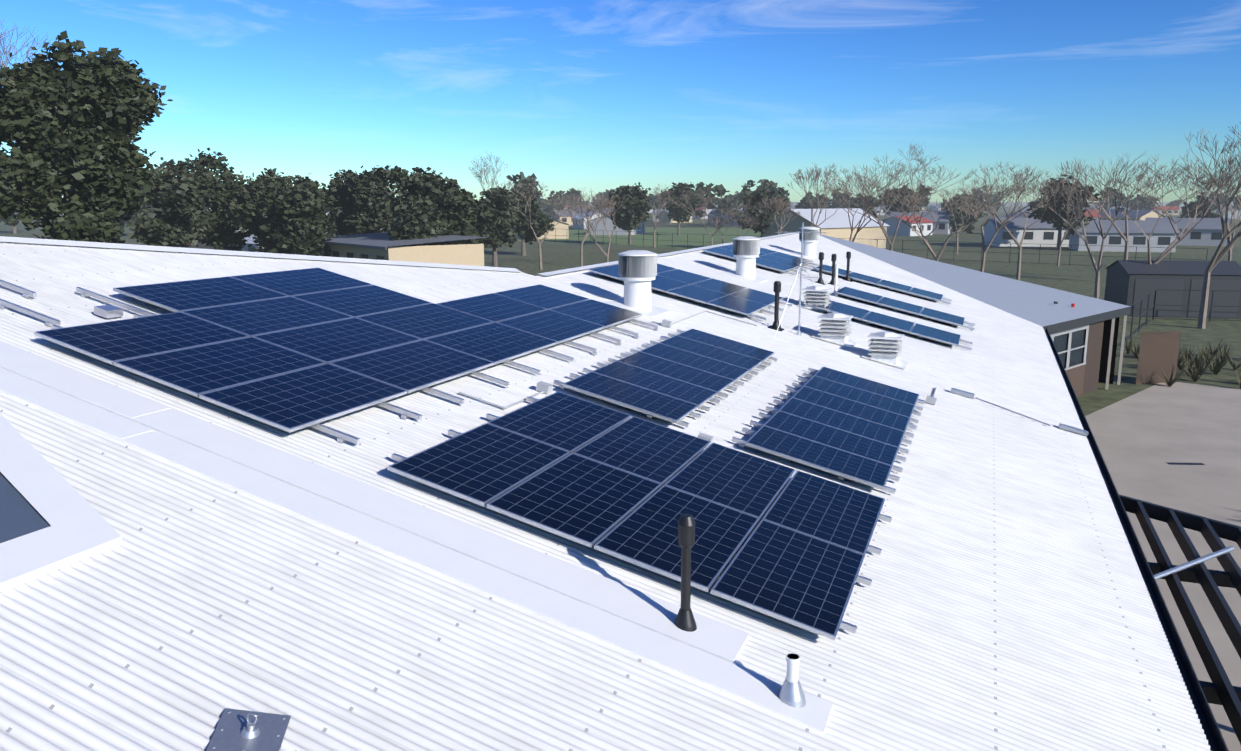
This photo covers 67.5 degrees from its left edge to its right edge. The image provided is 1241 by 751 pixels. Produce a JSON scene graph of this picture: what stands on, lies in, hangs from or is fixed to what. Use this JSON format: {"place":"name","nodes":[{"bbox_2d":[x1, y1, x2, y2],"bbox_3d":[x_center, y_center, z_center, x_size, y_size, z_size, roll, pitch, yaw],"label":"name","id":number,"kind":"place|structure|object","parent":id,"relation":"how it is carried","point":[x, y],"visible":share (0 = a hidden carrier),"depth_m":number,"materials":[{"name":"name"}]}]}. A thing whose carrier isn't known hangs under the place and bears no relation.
{"place":"outdoors","nodes":[
{"label":"outdoors","id":0,"kind":"place"},
{"bbox_2d":[511,220,569,238],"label":"house","id":1,"kind":"structure","parent":0,"point":[561,228],"depth_m":169.77,"materials":[{"name":"grey"}]},
{"bbox_2d":[572,212,603,229],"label":"house","id":2,"kind":"structure","parent":0,"point":[576,225],"depth_m":227.45,"materials":[{"name":"grey"}]},
{"bbox_2d":[0,233,1210,750],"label":"corrugated roof sheet","id":3,"kind":"object","parent":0,"point":[1002,601],"visible":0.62,"depth_m":7.21,"materials":[{"name":"metal"}]},
{"bbox_2d":[0,413,121,591],"bbox_3d":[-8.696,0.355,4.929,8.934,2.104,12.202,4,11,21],"label":"roof skylight","id":4,"kind":"object","parent":3,"relation":"on","point":[33,544],"visible":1,"depth_m":6.37},
{"bbox_2d":[0,279,156,326],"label":"mounting rails","id":5,"kind":"object","parent":3,"relation":"on","point":[109,311],"visible":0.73,"depth_m":10.93,"materials":[{"name":"silver metal"}]},
{"bbox_2d":[34,312,421,443],"bbox_3d":[-4.101,-0.039,9.866,3.921,0.946,1.870,4,11,21],"label":"solar array","id":6,"kind":"object","parent":3,"relation":"on","point":[282,388],"visible":0.94,"depth_m":9.71,"materials":[{"name":"blue glass"}]},
{"bbox_2d":[206,708,290,750],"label":"roof anchor","id":7,"kind":"object","parent":3,"relation":"on","point":[239,730],"visible":0.98,"depth_m":4.86,"materials":[{"name":"metal"}]},
{"bbox_2d":[113,268,573,403],"bbox_3d":[-3.437,-0.684,12.633,4.761,1.185,3.860,4,11,21],"label":"solar array","id":8,"kind":"object","parent":3,"relation":"on","point":[409,344],"visible":0.96,"depth_m":12.27,"materials":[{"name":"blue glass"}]},
{"bbox_2d":[0,233,795,275],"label":"roof ridge cap","id":9,"kind":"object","parent":3,"relation":"on","point":[143,247],"depth_m":16.00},
{"bbox_2d":[0,341,832,731],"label":"roof flashing","id":10,"kind":"object","parent":3,"relation":"on","point":[630,619],"visible":0.94,"depth_m":7.38,"materials":[{"name":"metal"}]},
{"bbox_2d":[437,284,658,354],"bbox_3d":[-1.035,-0.993,15.731,2.561,0.720,3.630,4,11,21],"label":"solar array","id":11,"kind":"object","parent":3,"relation":"on","point":[558,316],"visible":0.94,"depth_m":15.49,"materials":[{"name":"blue glass"}]},
{"bbox_2d":[604,250,669,316],"bbox_3d":[0.340,-1.832,18.264,1.014,1.236,1.008,4,11,21],"label":"ventilator","id":12,"kind":"object","parent":3,"relation":"on","point":[637,271],"visible":0.98,"depth_m":18.04,"materials":[{"name":"white metal"}]},
{"bbox_2d":[387,392,891,640],"bbox_3d":[0.366,1.130,9.190,4.261,1.025,3.500,4,11,21],"label":"solar array","id":13,"kind":"object","parent":3,"relation":"on","point":[619,485],"visible":0.96,"depth_m":8.70,"materials":[{"name":"blue glass"}]},
{"bbox_2d":[553,329,776,427],"bbox_3d":[0.930,-0.097,14.075,1.831,0.468,5.530,4,11,21],"label":"solar array","id":14,"kind":"object","parent":3,"relation":"on","point":[676,379],"visible":1,"depth_m":13.28,"materials":[{"name":"blue glass"}]},
{"bbox_2d":[675,513,696,631],"bbox_3d":[0.481,1.456,6.789,0.235,0.910,0.230,4,11,21],"label":"vent pipe","id":15,"kind":"object","parent":3,"relation":"on","point":[685,619],"visible":0.85,"depth_m":6.75,"materials":[{"name":"black plastic"}]},
{"bbox_2d":[589,264,791,319],"bbox_3d":[1.729,-2.047,21.714,4.061,1.002,3.600,4,11,21],"label":"solar array","id":16,"kind":"object","parent":3,"relation":"on","point":[697,288],"visible":0.77,"depth_m":21.30,"materials":[{"name":"blue glass"}]},
{"bbox_2d":[724,236,767,282],"bbox_3d":[3.506,-3.251,25.915,1.014,1.236,1.008,4,11,21],"label":"ventilator","id":17,"kind":"object","parent":3,"relation":"on","point":[746,251],"visible":0.96,"depth_m":25.69,"materials":[{"name":"white metal"}]},
{"bbox_2d":[703,245,818,275],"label":"solar array","id":18,"kind":"object","parent":3,"relation":"on","point":[782,263],"visible":0.65,"depth_m":30.05,"materials":[{"name":"blue glass"}]},
{"bbox_2d":[768,281,783,330],"bbox_3d":[3.240,-1.441,19.255,0.292,1.023,0.288,4,11,21],"label":"vent pipe","id":19,"kind":"object","parent":3,"relation":"on","point":[775,325],"visible":0.96,"depth_m":19.22,"materials":[{"name":"black plastic"}]},
{"bbox_2d":[778,653,805,707],"bbox_3d":[1.151,2.046,6.217,0.260,0.360,0.256,4,11,21],"label":"white vent pipe","id":20,"kind":"object","parent":3,"relation":"on","point":[791,693],"visible":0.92,"depth_m":6.17,"materials":[{"name":"white plastic"}]},
{"bbox_2d":[793,227,819,260],"bbox_3d":[7.119,-4.990,35.076,1.014,1.236,1.008,4,11,21],"label":"ventilator","id":21,"kind":"object","parent":3,"relation":"on","point":[810,240],"visible":0.85,"depth_m":34.84,"materials":[{"name":"white metal"}]},
{"bbox_2d":[775,222,838,335],"bbox_3d":[3.806,-1.849,18.897,1.506,2.488,1.706,4,11,21],"label":"antenna mast","id":22,"kind":"object","parent":3,"relation":"on","point":[799,331],"visible":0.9,"depth_m":18.94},
{"bbox_2d":[797,286,831,313],"bbox_3d":[4.864,-1.876,23.006,0.840,0.680,0.840,4,11,21],"label":"roof cowl","id":23,"kind":"object","parent":3,"relation":"on","point":[812,299],"visible":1,"depth_m":22.79,"materials":[{"name":"white plastic"}]},
{"bbox_2d":[815,252,824,284],"bbox_3d":[6.056,-3.234,28.069,0.292,0.973,0.288,4,11,21],"label":"vent pipe","id":24,"kind":"object","parent":3,"relation":"on","point":[821,259],"visible":0.98,"depth_m":28.03,"materials":[{"name":"black plastic"}]},
{"bbox_2d":[732,367,924,493],"bbox_3d":[3.192,0.610,13.319,1.941,0.494,5.500,4,11,21],"label":"solar array","id":25,"kind":"object","parent":3,"relation":"on","point":[842,425],"visible":0.94,"depth_m":12.52,"materials":[{"name":"blue glass"}]},
{"bbox_2d":[827,254,837,285],"bbox_3d":[6.518,-3.233,28.431,0.292,0.973,0.288,4,11,21],"label":"vent pipe","id":26,"kind":"object","parent":3,"relation":"on","point":[833,260],"visible":0.79,"depth_m":28.39,"materials":[{"name":"black plastic"}]},
{"bbox_2d":[811,313,857,347],"bbox_3d":[4.478,-0.962,19.397,0.840,0.680,0.840,4,11,21],"label":"roof cowl","id":27,"kind":"object","parent":3,"relation":"on","point":[843,329],"visible":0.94,"depth_m":19.17,"materials":[{"name":"white plastic"}]},
{"bbox_2d":[813,264,951,303],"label":"solar array","id":28,"kind":"object","parent":3,"relation":"on","point":[890,285],"visible":0.92,"depth_m":30.57,"materials":[{"name":"blue glass"}]},
{"bbox_2d":[861,331,907,368],"bbox_3d":[5.264,-0.528,18.454,0.840,0.680,0.840,4,11,21],"label":"roof cowl","id":29,"kind":"object","parent":3,"relation":"on","point":[890,353],"visible":0.94,"depth_m":18.23,"materials":[{"name":"white metal"}]},
{"bbox_2d":[816,300,972,349],"bbox_3d":[6.677,-1.252,22.782,3.711,0.922,1.700,4,11,21],"label":"solar array","id":30,"kind":"object","parent":3,"relation":"on","point":[918,330],"visible":0.83,"depth_m":22.59,"materials":[{"name":"blue glass"}]},
{"bbox_2d":[836,287,974,330],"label":"solar array","id":31,"kind":"object","parent":3,"relation":"on","point":[881,301],"visible":0.92,"depth_m":25.98,"materials":[{"name":"blue glass"}]},
{"bbox_2d":[1044,327,1228,750],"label":"roof gutter","id":32,"kind":"object","parent":3,"relation":"attached to","point":[1213,734],"visible":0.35,"depth_m":9.43,"materials":[{"name":"metal"}]},
{"bbox_2d":[586,215,644,234],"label":"house","id":33,"kind":"structure","parent":0,"point":[609,225],"depth_m":188.75,"materials":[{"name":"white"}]},
{"bbox_2d":[0,202,1240,415],"bbox_3d":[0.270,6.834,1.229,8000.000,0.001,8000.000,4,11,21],"label":"terrain","id":34,"kind":"structure","parent":0,"point":[1042,268],"depth_m":103.83,"materials":[{"name":"green plant"}]},
{"bbox_2d":[0,16,50,68],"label":"bare tree","id":35,"kind":"object","parent":34,"relation":"on","point":[3,64],"visible":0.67,"depth_m":55.47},
{"bbox_2d":[0,31,172,242],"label":"tree","id":36,"kind":"object","parent":34,"relation":"on","point":[73,128],"visible":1,"depth_m":45.31,"materials":[{"name":"green plant"}]},
{"bbox_2d":[118,201,153,231],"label":"tree","id":37,"kind":"object","parent":34,"relation":"on","point":[133,216],"visible":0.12,"depth_m":181.12,"materials":[{"name":"green plant"}]},
{"bbox_2d":[129,157,218,247],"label":"eucalypt tree","id":38,"kind":"object","parent":34,"relation":"on","point":[174,200],"visible":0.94,"depth_m":70.08,"materials":[{"name":"green plant"}]},
{"bbox_2d":[180,148,251,250],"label":"eucalypt tree","id":39,"kind":"object","parent":34,"relation":"on","point":[215,191],"visible":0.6,"depth_m":76.83,"materials":[{"name":"green plant"}]},
{"bbox_2d":[233,235,263,251],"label":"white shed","id":40,"kind":"structure","parent":34,"relation":"on","point":[249,242],"depth_m":101.69,"materials":[{"name":"grey"}]},
{"bbox_2d":[218,168,292,253],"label":"eucalypt tree","id":41,"kind":"object","parent":34,"relation":"on","point":[252,195],"visible":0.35,"depth_m":74.61,"materials":[{"name":"green plant"}]},
{"bbox_2d":[254,173,334,256],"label":"eucalypt tree","id":42,"kind":"object","parent":34,"relation":"on","point":[300,208],"visible":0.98,"depth_m":73.24,"materials":[{"name":"green plant"}]},
{"bbox_2d":[322,169,371,235],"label":"eucalypt tree","id":43,"kind":"object","parent":34,"relation":"on","point":[336,225],"visible":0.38,"depth_m":88.54,"materials":[{"name":"green plant"}]},
{"bbox_2d":[331,165,398,234],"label":"eucalypt tree","id":44,"kind":"object","parent":34,"relation":"on","point":[371,215],"visible":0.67,"depth_m":86.04,"materials":[{"name":"green plant"}]},
{"bbox_2d":[318,232,487,265],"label":"tan building","id":45,"kind":"structure","parent":34,"relation":"on","point":[377,246],"depth_m":71.65,"materials":[{"name":"grey"}]},
{"bbox_2d":[370,165,465,246],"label":"eucalypt tree","id":46,"kind":"object","parent":34,"relation":"on","point":[424,195],"visible":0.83,"depth_m":74.88,"materials":[{"name":"green plant"}]},
{"bbox_2d":[430,185,495,247],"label":"eucalypt tree","id":47,"kind":"object","parent":34,"relation":"on","point":[465,218],"visible":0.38,"depth_m":78.34,"materials":[{"name":"green plant"}]},
{"bbox_2d":[467,153,514,191],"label":"bare tree","id":48,"kind":"object","parent":34,"relation":"on","point":[479,176],"visible":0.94,"depth_m":145.53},
{"bbox_2d":[473,185,519,266],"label":"eucalypt tree","id":49,"kind":"object","parent":34,"relation":"on","point":[498,232],"visible":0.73,"depth_m":93.46,"materials":[{"name":"green plant"}]},
{"bbox_2d":[506,172,549,217],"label":"tree","id":50,"kind":"object","parent":34,"relation":"on","point":[524,180],"visible":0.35,"depth_m":205.64,"materials":[{"name":"green plant"}]},
{"bbox_2d":[510,186,554,255],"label":"tree","id":51,"kind":"object","parent":34,"relation":"on","point":[540,223],"visible":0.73,"depth_m":116.82,"materials":[{"name":"green plant"}]},
{"bbox_2d":[506,181,582,269],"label":"bare tree","id":52,"kind":"object","parent":34,"relation":"on","point":[539,243],"visible":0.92,"depth_m":93.48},
{"bbox_2d":[541,190,568,214],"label":"tree","id":53,"kind":"object","parent":34,"relation":"on","point":[547,210],"visible":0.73,"depth_m":329.53,"materials":[{"name":"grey plant"}]},
{"bbox_2d":[550,210,582,225],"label":"house","id":54,"kind":"structure","parent":34,"relation":"on","point":[568,220],"depth_m":259.00,"materials":[{"name":"grey"}]},
{"bbox_2d":[562,188,582,209],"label":"tree","id":55,"kind":"object","parent":34,"relation":"on","point":[574,191],"visible":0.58,"depth_m":378.75,"materials":[{"name":"green plant"}]},
{"bbox_2d":[568,188,604,265],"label":"bare tree","id":56,"kind":"object","parent":34,"relation":"on","point":[581,249],"visible":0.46,"depth_m":99.14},
{"bbox_2d":[566,190,625,262],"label":"bare tree","id":57,"kind":"object","parent":34,"relation":"on","point":[591,209],"visible":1,"depth_m":79.32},
{"bbox_2d":[638,183,678,247],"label":"bare tree","id":58,"kind":"object","parent":34,"relation":"on","point":[655,215],"visible":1,"depth_m":137.14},
{"bbox_2d":[668,186,755,245],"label":"bare tree","id":59,"kind":"object","parent":34,"relation":"on","point":[726,213],"visible":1,"depth_m":118.13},
{"bbox_2d":[693,182,742,226],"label":"tree","id":60,"kind":"object","parent":34,"relation":"on","point":[720,190],"visible":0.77,"depth_m":242.01,"materials":[{"name":"green plant"}]},
{"bbox_2d":[706,210,764,242],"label":"bare tree","id":61,"kind":"object","parent":34,"relation":"on","point":[740,220],"visible":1,"depth_m":98.91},
{"bbox_2d":[728,179,785,218],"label":"tree","id":62,"kind":"object","parent":34,"relation":"on","point":[768,185],"visible":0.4,"depth_m":251.45,"materials":[{"name":"green plant"}]},
{"bbox_2d":[737,190,788,237],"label":"tree","id":63,"kind":"object","parent":34,"relation":"on","point":[755,196],"visible":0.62,"depth_m":129.63,"materials":[{"name":"green plant"}]},
{"bbox_2d":[752,195,799,234],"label":"bare tree","id":64,"kind":"object","parent":34,"relation":"on","point":[776,205],"visible":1,"depth_m":108.11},
{"bbox_2d":[786,164,844,226],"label":"bare tree","id":65,"kind":"object","parent":34,"relation":"on","point":[817,175],"visible":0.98,"depth_m":91.81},
{"bbox_2d":[801,192,830,208],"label":"tree","id":66,"kind":"object","parent":34,"relation":"on","point":[805,203],"visible":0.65,"depth_m":306.00,"materials":[{"name":"green plant"}]},
{"bbox_2d":[762,208,888,248],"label":"house","id":67,"kind":"structure","parent":34,"relation":"on","point":[836,224],"depth_m":127.05,"materials":[{"name":"grey"}]},
{"bbox_2d":[827,190,851,208],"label":"tree","id":68,"kind":"object","parent":34,"relation":"on","point":[833,206],"visible":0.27,"depth_m":338.50,"materials":[{"name":"green plant"}]},
{"bbox_2d":[845,196,880,218],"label":"tree","id":69,"kind":"object","parent":34,"relation":"on","point":[876,204],"visible":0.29,"depth_m":228.07,"materials":[{"name":"green plant"}]},
{"bbox_2d":[521,229,1207,266],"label":"field fence","id":70,"kind":"object","parent":34,"relation":"on","point":[687,241],"depth_m":109.49,"materials":[{"name":"grey"}]},
{"bbox_2d":[823,164,913,241],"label":"bare tree","id":71,"kind":"object","parent":34,"relation":"on","point":[872,187],"visible":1,"depth_m":72.35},
{"bbox_2d":[821,143,977,250],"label":"bare tree","id":72,"kind":"object","parent":34,"relation":"on","point":[879,222],"visible":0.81,"depth_m":79.98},
{"bbox_2d":[879,184,935,212],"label":"tree","id":73,"kind":"object","parent":34,"relation":"on","point":[893,209],"visible":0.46,"depth_m":203.09,"materials":[{"name":"green plant"}]},
{"bbox_2d":[888,212,953,233],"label":"house","id":74,"kind":"structure","parent":34,"relation":"on","point":[944,226],"depth_m":194.37,"materials":[{"name":"grey"}]},
{"bbox_2d":[852,178,993,260],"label":"bare tree","id":75,"kind":"object","parent":34,"relation":"on","point":[921,232],"visible":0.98,"depth_m":69.25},
{"bbox_2d":[944,197,979,233],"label":"tree","id":76,"kind":"object","parent":34,"relation":"on","point":[970,227],"visible":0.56,"depth_m":194.74,"materials":[{"name":"green plant"}]},
{"bbox_2d":[938,186,997,253],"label":"bare tree","id":77,"kind":"object","parent":34,"relation":"on","point":[953,216],"visible":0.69,"depth_m":120.32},
{"bbox_2d":[967,185,996,214],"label":"tree","id":78,"kind":"object","parent":34,"relation":"on","point":[979,192],"visible":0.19,"depth_m":349.64,"materials":[{"name":"grey plant"}]},
{"bbox_2d":[820,234,1180,396],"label":"wing building","id":79,"kind":"structure","parent":34,"relation":"on","point":[1083,331],"depth_m":35.29,"materials":[{"name":"grey"}]},
{"bbox_2d":[942,172,1068,279],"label":"bare tree","id":80,"kind":"object","parent":34,"relation":"on","point":[1019,253],"visible":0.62,"depth_m":82.62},
{"bbox_2d":[960,161,1071,271],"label":"bare tree","id":81,"kind":"object","parent":34,"relation":"on","point":[1017,174],"visible":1,"depth_m":73.05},
{"bbox_2d":[1026,174,1100,248],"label":"tree","id":82,"kind":"object","parent":34,"relation":"on","point":[1058,222],"visible":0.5,"depth_m":132.13,"materials":[{"name":"green plant"}]},
{"bbox_2d":[1056,196,1097,266],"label":"bare tree","id":83,"kind":"object","parent":34,"relation":"on","point":[1059,252],"visible":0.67,"depth_m":97.23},
{"bbox_2d":[1026,160,1147,298],"bbox_3d":[28.001,-8.057,54.849,6.060,9.409,5.777,-8,13,-35],"label":"bare tree","id":84,"kind":"object","parent":34,"relation":"on","point":[1097,277],"visible":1,"depth_m":54.90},
{"bbox_2d":[1098,188,1127,210],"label":"tree","id":85,"kind":"object","parent":34,"relation":"on","point":[1112,203],"visible":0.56,"depth_m":343.96,"materials":[{"name":"green plant"}]},
{"bbox_2d":[1059,152,1168,259],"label":"bare tree","id":86,"kind":"object","parent":34,"relation":"on","point":[1126,238],"visible":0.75,"depth_m":82.97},
{"bbox_2d":[1068,220,1179,251],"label":"house","id":87,"kind":"structure","parent":34,"relation":"on","point":[1163,234],"depth_m":127.91,"materials":[{"name":"grey"}]},
{"bbox_2d":[1130,194,1159,209],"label":"tree","id":88,"kind":"object","parent":34,"relation":"on","point":[1144,205],"visible":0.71,"depth_m":350.79,"materials":[{"name":"plant"}]},
{"bbox_2d":[1085,382,1240,750],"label":"concrete paving","id":89,"kind":"structure","parent":34,"relation":"on","point":[1176,445],"depth_m":24.46,"materials":[{"name":"grey"}]},
{"bbox_2d":[1119,494,1240,744],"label":"pergola frame","id":90,"kind":"object","parent":89,"relation":"on","point":[1219,689],"visible":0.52,"depth_m":10.95,"materials":[{"name":"grey metal"}]},
{"bbox_2d":[1095,148,1240,263],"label":"bare tree","id":91,"kind":"object","parent":34,"relation":"on","point":[1172,245],"visible":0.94,"depth_m":56.34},
{"bbox_2d":[1104,260,1240,318],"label":"shed","id":92,"kind":"structure","parent":34,"relation":"on","point":[1129,282],"depth_m":55.81,"materials":[{"name":"grey"}]},
{"bbox_2d":[1120,289,1240,346],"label":"yard fence","id":93,"kind":"object","parent":34,"relation":"on","point":[1153,318],"visible":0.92,"depth_m":53.76,"materials":[{"name":"grey"}]},
{"bbox_2d":[1124,337,1240,388],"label":"shrubs","id":94,"kind":"object","parent":34,"relation":"on","point":[1199,365],"depth_m":38.51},
{"bbox_2d":[1177,192,1219,217],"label":"tree","id":95,"kind":"object","parent":34,"relation":"on","point":[1191,205],"visible":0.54,"depth_m":211.07,"materials":[{"name":"green plant"}]},
{"bbox_2d":[1179,122,1240,328],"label":"bare tree","id":96,"kind":"object","parent":34,"relation":"on","point":[1217,257],"visible":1,"depth_m":48.94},
{"bbox_2d":[1199,155,1240,260],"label":"bare tree","id":97,"kind":"object","parent":34,"relation":"on","point":[1229,239],"visible":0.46,"depth_m":73.37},
{"bbox_2d":[0,0,1240,201],"label":"sky","id":98,"kind":"structure","parent":0,"point":[596,96],"materials":[{"name":"blue"}]},
{"bbox_2d":[517,227,760,248],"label":"grass field","id":99,"kind":"structure","parent":0,"point":[695,236],"depth_m":176.25,"materials":[{"name":"plant"}]},
{"bbox_2d":[606,182,653,243],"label":"tree","id":100,"kind":"object","parent":99,"relation":"on","point":[632,210],"visible":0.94,"depth_m":146.56,"materials":[{"name":"green plant"}]},
{"bbox_2d":[662,182,704,234],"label":"tree","id":101,"kind":"object","parent":99,"relation":"on","point":[675,210],"visible":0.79,"depth_m":184.69,"materials":[{"name":"green plant"}]},
{"bbox_2d":[659,210,691,222],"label":"house","id":102,"kind":"structure","parent":0,"point":[664,219],"depth_m":294.33,"materials":[{"name":"grey"}]},
{"bbox_2d":[708,209,747,225],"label":"house","id":103,"kind":"structure","parent":0,"point":[719,214],"depth_m":261.91,"materials":[{"name":"grey"}]},
{"bbox_2d":[459,311,1088,443],"bbox_3d":[3.272,0.459,14.024,7.514,1.769,9.426,4,11,21],"label":"conduit pipe","id":104,"kind":"object","parent":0,"point":[543,387],"visible":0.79,"depth_m":15.81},
{"bbox_2d":[882,216,932,235],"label":"house","id":105,"kind":"structure","parent":0,"point":[904,229],"depth_m":183.99,"materials":[{"name":"red"}]},
{"bbox_2d":[983,217,1069,246],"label":"house","id":106,"kind":"structure","parent":0,"point":[1038,233],"depth_m":141.63,"materials":[{"name":"grey"}]},
{"bbox_2d":[1105,209,1164,219],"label":"house","id":107,"kind":"structure","parent":0,"point":[1141,215],"depth_m":243.21,"materials":[{"name":"grey"}]},
{"bbox_2d":[1153,206,1179,214],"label":"house","id":108,"kind":"structure","parent":0,"point":[1175,212],"depth_m":438.05,"materials":[{"name":"red"}]},
{"bbox_2d":[1145,217,1230,245],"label":"house","id":109,"kind":"structure","parent":0,"point":[1206,232],"depth_m":144.43,"materials":[{"name":"grey"}]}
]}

